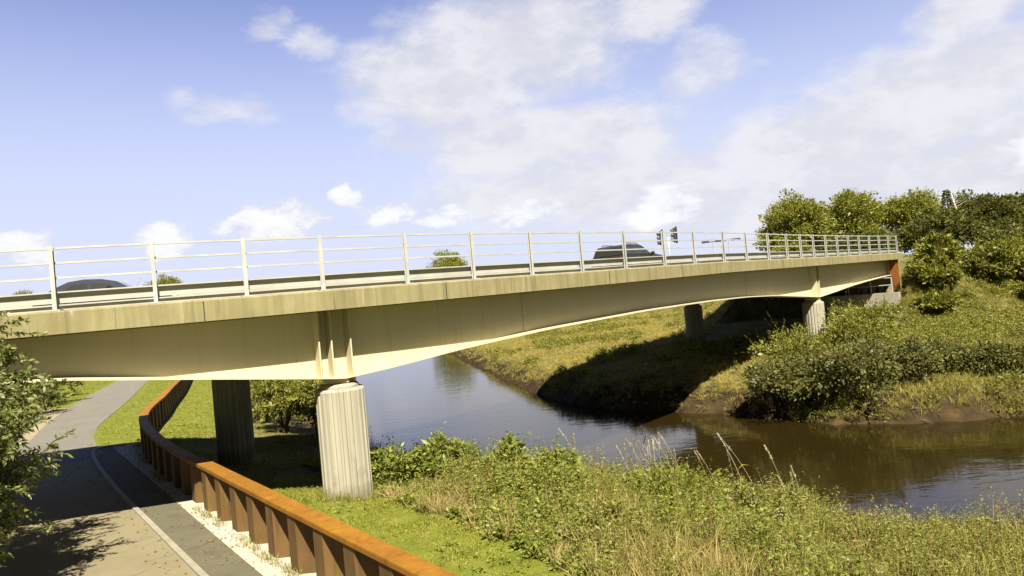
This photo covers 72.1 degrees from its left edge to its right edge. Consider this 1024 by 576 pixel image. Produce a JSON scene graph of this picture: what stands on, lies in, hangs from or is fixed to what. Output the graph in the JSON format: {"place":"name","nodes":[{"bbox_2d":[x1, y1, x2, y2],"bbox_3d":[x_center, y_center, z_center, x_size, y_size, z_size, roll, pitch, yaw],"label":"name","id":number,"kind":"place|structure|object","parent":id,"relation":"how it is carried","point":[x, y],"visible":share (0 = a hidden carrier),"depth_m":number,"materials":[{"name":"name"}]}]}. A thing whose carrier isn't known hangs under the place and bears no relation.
{"place":"outdoors","nodes":[
{"label":"outdoors","id":0,"kind":"place"},
{"bbox_2d":[12,380,148,466],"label":"path","id":1,"kind":"structure","parent":0,"point":[87,416],"depth_m":34.23,"materials":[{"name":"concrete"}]},
{"bbox_2d":[0,429,197,575],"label":"access track","id":2,"kind":"structure","parent":0,"point":[86,538],"depth_m":14.76,"materials":[{"name":"beige concrete"}]},
{"bbox_2d":[96,447,262,575],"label":"cycle path","id":3,"kind":"structure","parent":0,"point":[192,546],"depth_m":15.26,"materials":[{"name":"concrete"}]},
{"bbox_2d":[91,449,208,575],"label":"kerb","id":4,"kind":"structure","parent":3,"relation":"on","point":[175,548],"depth_m":15.05,"materials":[{"name":"concrete"}]},
{"bbox_2d":[58,441,288,575],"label":"leaf litter","id":5,"kind":"object","parent":3,"relation":"on","point":[167,510],"visible":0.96,"depth_m":16.68,"materials":[{"name":"brown plant"}]},
{"bbox_2d":[159,422,699,575],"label":"lawn grass","id":6,"kind":"structure","parent":0,"point":[272,485],"depth_m":16.01,"materials":[{"name":"green plant"}]},
{"bbox_2d":[0,256,1023,575],"bbox_3d":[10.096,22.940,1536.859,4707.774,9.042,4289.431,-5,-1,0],"label":"ground","id":7,"kind":"structure","parent":0,"point":[750,314],"depth_m":31.74,"materials":[{"name":"green plant"}]},
{"bbox_2d":[12,289,32,294],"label":"broadleaf tree","id":8,"kind":"object","parent":7,"relation":"on","point":[22,292],"visible":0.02,"depth_m":239.52,"materials":[{"name":"green plant"}]},
{"bbox_2d":[0,381,66,413],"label":"dark bush","id":9,"kind":"object","parent":7,"relation":"on","point":[49,397],"visible":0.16,"depth_m":39.09,"materials":[{"name":"green plant"}]},
{"bbox_2d":[0,311,75,567],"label":"willow bush","id":10,"kind":"object","parent":7,"relation":"on","point":[13,480],"visible":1,"depth_m":11.60,"materials":[{"name":"green plant"}]},
{"bbox_2d":[18,408,67,444],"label":"sandy verge","id":11,"kind":"structure","parent":7,"relation":"on","point":[53,414],"depth_m":35.47,"materials":[{"name":"beige sand"}]},
{"bbox_2d":[24,381,83,408],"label":"dark bush","id":12,"kind":"object","parent":7,"relation":"on","point":[78,383],"visible":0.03,"depth_m":45.58,"materials":[{"name":"green plant"}]},
{"bbox_2d":[43,380,86,396],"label":"dark bush","id":13,"kind":"object","parent":7,"relation":"on","point":[70,383],"visible":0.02,"depth_m":50.19,"materials":[{"name":"green plant"}]},
{"bbox_2d":[95,444,124,449],"bbox_3d":[-14.977,5.906,26.107,1.080,0.060,0.469,-5,-1,-30],"label":"kerb return","id":14,"kind":"object","parent":7,"relation":"on","point":[109,446],"visible":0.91,"depth_m":26.17,"materials":[{"name":"concrete"}]},
{"bbox_2d":[6,380,285,445],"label":"verge grass","id":15,"kind":"structure","parent":7,"relation":"on","point":[123,414],"depth_m":38.37,"materials":[{"name":"green plant"}]},
{"bbox_2d":[144,272,183,285],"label":"broadleaf tree","id":16,"kind":"object","parent":7,"relation":"on","point":[165,280],"visible":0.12,"depth_m":238.63,"materials":[{"name":"green plant"}]},
{"bbox_2d":[113,442,315,575],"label":"gravel margin","id":17,"kind":"object","parent":7,"relation":"on","point":[263,568],"visible":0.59,"depth_m":14.54,"materials":[{"name":"white gravel"}]},
{"bbox_2d":[133,437,386,575],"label":"edge grass","id":18,"kind":"structure","parent":7,"relation":"on","point":[322,494],"depth_m":15.92,"materials":[{"name":"green plant"}]},
{"bbox_2d":[249,379,300,422],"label":"bank bush","id":19,"kind":"object","parent":7,"relation":"on","point":[253,386],"visible":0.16,"depth_m":32.04,"materials":[{"name":"green plant"}]},
{"bbox_2d":[251,379,315,433],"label":"bank bush","id":20,"kind":"object","parent":7,"relation":"on","point":[272,404],"visible":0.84,"depth_m":30.02,"materials":[{"name":"green plant"}]},
{"bbox_2d":[139,380,458,575],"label":"sheet pile fence","id":21,"kind":"object","parent":7,"relation":"on","point":[305,539],"visible":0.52,"depth_m":12.45,"materials":[{"name":"orange metal"}]},
{"bbox_2d":[280,379,322,413],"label":"bank bush","id":22,"kind":"object","parent":7,"relation":"on","point":[305,383],"visible":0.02,"depth_m":36.78,"materials":[{"name":"green plant"}]},
{"bbox_2d":[286,379,324,437],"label":"bank bush","id":23,"kind":"object","parent":7,"relation":"on","point":[310,397],"visible":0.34,"depth_m":30.13,"materials":[{"name":"green plant"}]},
{"bbox_2d":[370,435,428,487],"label":"weed clump","id":24,"kind":"object","parent":7,"relation":"on","point":[400,462],"visible":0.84,"depth_m":17.82,"materials":[{"name":"green plant"}]},
{"bbox_2d":[426,249,468,280],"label":"broadleaf tree","id":25,"kind":"object","parent":7,"relation":"on","point":[451,261],"visible":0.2,"depth_m":257.21,"materials":[{"name":"green plant"}]},
{"bbox_2d":[409,421,486,481],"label":"weed clump","id":26,"kind":"object","parent":7,"relation":"on","point":[440,446],"visible":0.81,"depth_m":17.50,"materials":[{"name":"green plant"}]},
{"bbox_2d":[0,253,902,499],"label":"road bridge","id":27,"kind":"structure","parent":7,"relation":"on","point":[338,340],"depth_m":16.83,"materials":[{"name":"concrete"}]},
{"bbox_2d":[33,279,177,306],"bbox_3d":[-12.014,0.384,21.033,3.540,1.300,2.000,-5,-1,-17],"label":"car","id":28,"kind":"object","parent":27,"relation":"on","point":[86,284],"visible":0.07,"depth_m":20.29,"materials":[{"name":"black paint"}]},
{"bbox_2d":[0,267,589,308],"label":"safety barrier","id":29,"kind":"object","parent":27,"relation":"on","point":[326,284],"visible":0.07,"depth_m":26.88,"materials":[{"name":"paint"}]},
{"bbox_2d":[0,231,899,314],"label":"bridge railing","id":30,"kind":"object","parent":27,"relation":"on","point":[54,297],"visible":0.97,"depth_m":16.46,"materials":[{"name":"metal"}]},
{"bbox_2d":[593,243,662,267],"bbox_3d":[5.909,-1.375,35.279,2.180,1.662,4.330,-6,-1,40],"label":"car","id":31,"kind":"object","parent":27,"relation":"on","point":[617,254],"visible":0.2,"depth_m":33.95,"materials":[{"name":"grey paint"}]},
{"bbox_2d":[656,226,677,254],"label":"traffic signal","id":32,"kind":"object","parent":27,"relation":"on","point":[674,236],"visible":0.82,"depth_m":45.94,"materials":[{"name":"grey paint"}]},
{"bbox_2d":[702,237,740,259],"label":"road sign frame","id":33,"kind":"object","parent":27,"relation":"attached to","point":[720,241],"visible":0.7,"depth_m":50.98,"materials":[{"name":"white metal"}]},
{"bbox_2d":[468,431,536,483],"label":"weed clump","id":34,"kind":"object","parent":7,"relation":"on","point":[508,443],"visible":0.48,"depth_m":16.91,"materials":[{"name":"green plant"}]},
{"bbox_2d":[530,443,583,487],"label":"weed clump","id":35,"kind":"object","parent":7,"relation":"on","point":[557,456],"visible":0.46,"depth_m":16.43,"materials":[{"name":"green plant"}]},
{"bbox_2d":[301,432,866,575],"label":"tall nettles","id":36,"kind":"object","parent":7,"relation":"on","point":[520,542],"visible":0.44,"depth_m":12.91,"materials":[{"name":"green plant"}]},
{"bbox_2d":[567,490,660,545],"bbox_3d":[1.800,4.136,12.212,1.670,1.075,1.707,-5,-1,0],"label":"weed clump","id":37,"kind":"object","parent":7,"relation":"on","point":[605,512],"visible":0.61,"depth_m":12.21,"materials":[{"name":"green plant"}]},
{"bbox_2d":[295,441,1023,575],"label":"dry grass","id":38,"kind":"structure","parent":7,"relation":"on","point":[431,505],"depth_m":11.25,"materials":[{"name":"plant"}]},
{"bbox_2d":[301,437,1023,575],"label":"bank weeds","id":39,"kind":"object","parent":7,"relation":"on","point":[887,530],"visible":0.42,"depth_m":11.58,"materials":[{"name":"green plant"}]},
{"bbox_2d":[615,444,729,512],"bbox_3d":[3.388,4.296,15.088,2.571,1.818,2.603,-5,-1,17],"label":"weed clump","id":40,"kind":"object","parent":7,"relation":"on","point":[653,476],"visible":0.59,"depth_m":15.17,"materials":[{"name":"green plant"}]},
{"bbox_2d":[369,426,1023,575],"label":"dead stems","id":41,"kind":"object","parent":7,"relation":"on","point":[838,513],"visible":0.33,"depth_m":12.10,"materials":[{"name":"beige plant"}]},
{"bbox_2d":[716,432,743,475],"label":"reed stalk","id":42,"kind":"object","parent":7,"relation":"on","point":[729,453],"visible":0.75,"depth_m":14.86,"materials":[{"name":"beige plant"}]},
{"bbox_2d":[721,438,767,509],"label":"reed stalk","id":43,"kind":"object","parent":7,"relation":"on","point":[734,454],"visible":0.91,"depth_m":14.21,"materials":[{"name":"beige plant"}]},
{"bbox_2d":[473,251,1023,388],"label":"bank scrub","id":44,"kind":"object","parent":7,"relation":"on","point":[700,344],"visible":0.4,"depth_m":43.99,"materials":[{"name":"green plant"}]},
{"bbox_2d":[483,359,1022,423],"bbox_3d":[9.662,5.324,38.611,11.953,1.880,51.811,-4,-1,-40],"label":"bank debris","id":45,"kind":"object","parent":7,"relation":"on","point":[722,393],"visible":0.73,"depth_m":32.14,"materials":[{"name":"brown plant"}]},
{"bbox_2d":[484,355,1023,418],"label":"hanging grass","id":46,"kind":"structure","parent":7,"relation":"on","point":[685,389],"depth_m":32.77,"materials":[{"name":"green plant"}]},
{"bbox_2d":[708,470,808,527],"bbox_3d":[4.666,4.245,13.529,1.902,1.522,1.928,-5,-1,0],"label":"weed clump","id":47,"kind":"object","parent":7,"relation":"on","point":[750,495],"visible":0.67,"depth_m":13.35,"materials":[{"name":"green plant"}]},
{"bbox_2d":[764,445,793,520],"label":"reed stalk","id":48,"kind":"object","parent":7,"relation":"on","point":[766,449],"visible":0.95,"depth_m":13.60,"materials":[{"name":"beige plant"}]},
{"bbox_2d":[736,346,839,412],"bbox_3d":[11.450,3.776,28.905,4.159,2.649,4.308,-5,-1,0],"label":"river bush","id":49,"kind":"object","parent":7,"relation":"on","point":[772,377],"visible":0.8,"depth_m":28.61,"materials":[{"name":"green plant"}]},
{"bbox_2d":[555,447,1023,575],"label":"bank grass","id":50,"kind":"structure","parent":7,"relation":"on","point":[983,566],"depth_m":10.97,"materials":[{"name":"green plant"}]},
{"bbox_2d":[770,241,818,256],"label":"broadleaf tree","id":51,"kind":"object","parent":7,"relation":"on","point":[805,247],"visible":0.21,"depth_m":64.92,"materials":[{"name":"green plant"}]},
{"bbox_2d":[752,188,844,251],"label":"broadleaf tree","id":52,"kind":"object","parent":7,"relation":"on","point":[795,216],"visible":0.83,"depth_m":68.44,"materials":[{"name":"green plant"}]},
{"bbox_2d":[740,315,857,372],"bbox_3d":[12.839,2.739,31.401,4.999,3.551,4.498,-5,-1,0],"label":"river bush","id":53,"kind":"object","parent":7,"relation":"on","point":[801,344],"visible":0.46,"depth_m":30.95,"materials":[{"name":"green plant"}]},
{"bbox_2d":[809,228,835,250],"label":"broadleaf tree","id":54,"kind":"object","parent":7,"relation":"on","point":[820,248],"visible":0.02,"depth_m":83.98,"materials":[{"name":"green plant"}]},
{"bbox_2d":[763,276,900,315],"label":"abutment","id":55,"kind":"object","parent":7,"relation":"on","point":[878,297],"visible":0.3,"depth_m":50.70,"materials":[{"name":"concrete"}]},
{"bbox_2d":[827,277,892,296],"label":"handrail","id":56,"kind":"object","parent":55,"relation":"on","point":[870,286],"visible":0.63,"depth_m":49.49,"materials":[{"name":"metal"}]},
{"bbox_2d":[781,331,905,406],"bbox_3d":[12.957,3.206,27.902,4.700,3.702,5.084,-5,-1,0],"label":"river bush","id":57,"kind":"object","parent":7,"relation":"on","point":[844,361],"visible":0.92,"depth_m":27.06,"materials":[{"name":"green plant"}]},
{"bbox_2d":[849,285,857,294],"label":"steel column","id":58,"kind":"structure","parent":7,"relation":"on","point":[853,291],"depth_m":51.48,"materials":[{"name":"brown metal"}]},
{"bbox_2d":[816,187,893,241],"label":"broadleaf tree","id":59,"kind":"object","parent":7,"relation":"on","point":[860,213],"visible":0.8,"depth_m":72.78,"materials":[{"name":"green plant"}]},
{"bbox_2d":[817,297,901,337],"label":"river bush","id":60,"kind":"object","parent":7,"relation":"on","point":[870,312],"visible":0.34,"depth_m":36.70,"materials":[{"name":"green plant"}]},
{"bbox_2d":[807,296,923,353],"bbox_3d":[16.034,1.885,32.011,5.284,4.102,5.272,-5,-1,0],"label":"river bush","id":61,"kind":"object","parent":7,"relation":"on","point":[875,326],"visible":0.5,"depth_m":31.18,"materials":[{"name":"green plant"}]},
{"bbox_2d":[828,228,906,254],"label":"broadleaf tree","id":62,"kind":"object","parent":7,"relation":"on","point":[873,236],"visible":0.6,"depth_m":64.67,"materials":[{"name":"green plant"}]},
{"bbox_2d":[842,320,946,387],"bbox_3d":[15.059,2.974,28.748,4.781,3.406,4.758,-5,-1,0],"label":"river bush","id":63,"kind":"object","parent":7,"relation":"on","point":[912,360],"visible":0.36,"depth_m":27.76,"materials":[{"name":"green plant"}]},
{"bbox_2d":[889,259,900,291],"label":"steel column","id":64,"kind":"structure","parent":7,"relation":"on","point":[894,270],"depth_m":50.09,"materials":[{"name":"orange metal"}]},
{"bbox_2d":[778,498,1021,575],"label":"weed flowers","id":65,"kind":"object","parent":7,"relation":"on","point":[882,571],"visible":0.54,"depth_m":12.13,"materials":[{"name":"plant"}]},
{"bbox_2d":[781,249,1023,421],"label":"slope grass","id":66,"kind":"structure","parent":7,"relation":"on","point":[949,381],"depth_m":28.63,"materials":[{"name":"green plant"}]},
{"bbox_2d":[875,186,941,231],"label":"broadleaf tree","id":67,"kind":"object","parent":7,"relation":"on","point":[903,208],"visible":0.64,"depth_m":72.09,"materials":[{"name":"green plant"}]},
{"bbox_2d":[888,217,928,253],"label":"broadleaf tree","id":68,"kind":"object","parent":7,"relation":"on","point":[905,236],"visible":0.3,"depth_m":65.17,"materials":[{"name":"green plant"}]},
{"bbox_2d":[918,206,935,240],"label":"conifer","id":69,"kind":"object","parent":7,"relation":"on","point":[931,209],"visible":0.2,"depth_m":56.91,"materials":[{"name":"green plant"}]},
{"bbox_2d":[904,252,964,288],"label":"slope shrub","id":70,"kind":"object","parent":7,"relation":"on","point":[941,270],"visible":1,"depth_m":46.65,"materials":[{"name":"green plant"}]},
{"bbox_2d":[907,227,965,265],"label":"slope shrub","id":71,"kind":"object","parent":7,"relation":"on","point":[935,244],"visible":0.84,"depth_m":48.14,"materials":[{"name":"green plant"}]},
{"bbox_2d":[911,284,962,313],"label":"slope shrub","id":72,"kind":"object","parent":7,"relation":"on","point":[947,298],"visible":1,"depth_m":44.34,"materials":[{"name":"green plant"}]},
{"bbox_2d":[893,320,982,373],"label":"river bush","id":73,"kind":"object","parent":7,"relation":"on","point":[954,355],"visible":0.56,"depth_m":28.64,"materials":[{"name":"green plant"}]},
{"bbox_2d":[904,199,992,259],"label":"slope shrub","id":74,"kind":"object","parent":7,"relation":"on","point":[946,219],"visible":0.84,"depth_m":51.41,"materials":[{"name":"green plant"}]},
{"bbox_2d":[939,189,960,242],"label":"conifer","id":75,"kind":"object","parent":7,"relation":"on","point":[948,196],"visible":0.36,"depth_m":56.57,"materials":[{"name":"green plant"}]},
{"bbox_2d":[951,193,966,253],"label":"dead tree","id":76,"kind":"object","parent":7,"relation":"on","point":[956,207],"visible":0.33,"depth_m":55.99,"materials":[{"name":"grey plant"}]},
{"bbox_2d":[952,189,1023,240],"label":"broadleaf tree","id":77,"kind":"object","parent":7,"relation":"on","point":[1001,211],"visible":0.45,"depth_m":57.31,"materials":[{"name":"green plant"}]},
{"bbox_2d":[955,227,1023,283],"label":"slope shrub","id":78,"kind":"object","parent":7,"relation":"on","point":[1001,250],"visible":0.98,"depth_m":48.36,"materials":[{"name":"green plant"}]},
{"bbox_2d":[961,328,1023,376],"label":"river bush","id":79,"kind":"object","parent":7,"relation":"on","point":[994,357],"visible":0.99,"depth_m":27.90,"materials":[{"name":"green plant"}]},
{"bbox_2d":[976,217,1023,282],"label":"slope shrub","id":80,"kind":"object","parent":7,"relation":"on","point":[995,232],"visible":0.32,"depth_m":50.19,"materials":[{"name":"green plant"}]},
{"bbox_2d":[995,189,1023,225],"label":"broadleaf tree","id":81,"kind":"object","parent":7,"relation":"on","point":[1021,198],"visible":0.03,"depth_m":60.03,"materials":[{"name":"green plant"}]},
{"bbox_2d":[1001,280,1023,298],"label":"slope shrub","id":82,"kind":"object","parent":7,"relation":"on","point":[1019,287],"visible":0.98,"depth_m":46.31,"materials":[{"name":"green plant"}]},
{"bbox_2d":[0,0,1023,300],"label":"sky","id":83,"kind":"structure","parent":0,"point":[122,121],"materials":[{"name":"blue"}]},
{"bbox_2d":[355,353,1023,533],"bbox_3d":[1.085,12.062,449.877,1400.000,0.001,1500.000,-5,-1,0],"label":"river","id":84,"kind":"structure","parent":0,"point":[954,464],"depth_m":25.52,"materials":[{"name":"brown liquid"}]},
{"bbox_2d":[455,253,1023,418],"bbox_3d":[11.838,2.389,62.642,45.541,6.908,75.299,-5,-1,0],"label":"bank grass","id":85,"kind":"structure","parent":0,"point":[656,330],"depth_m":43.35,"materials":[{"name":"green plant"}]}
]}

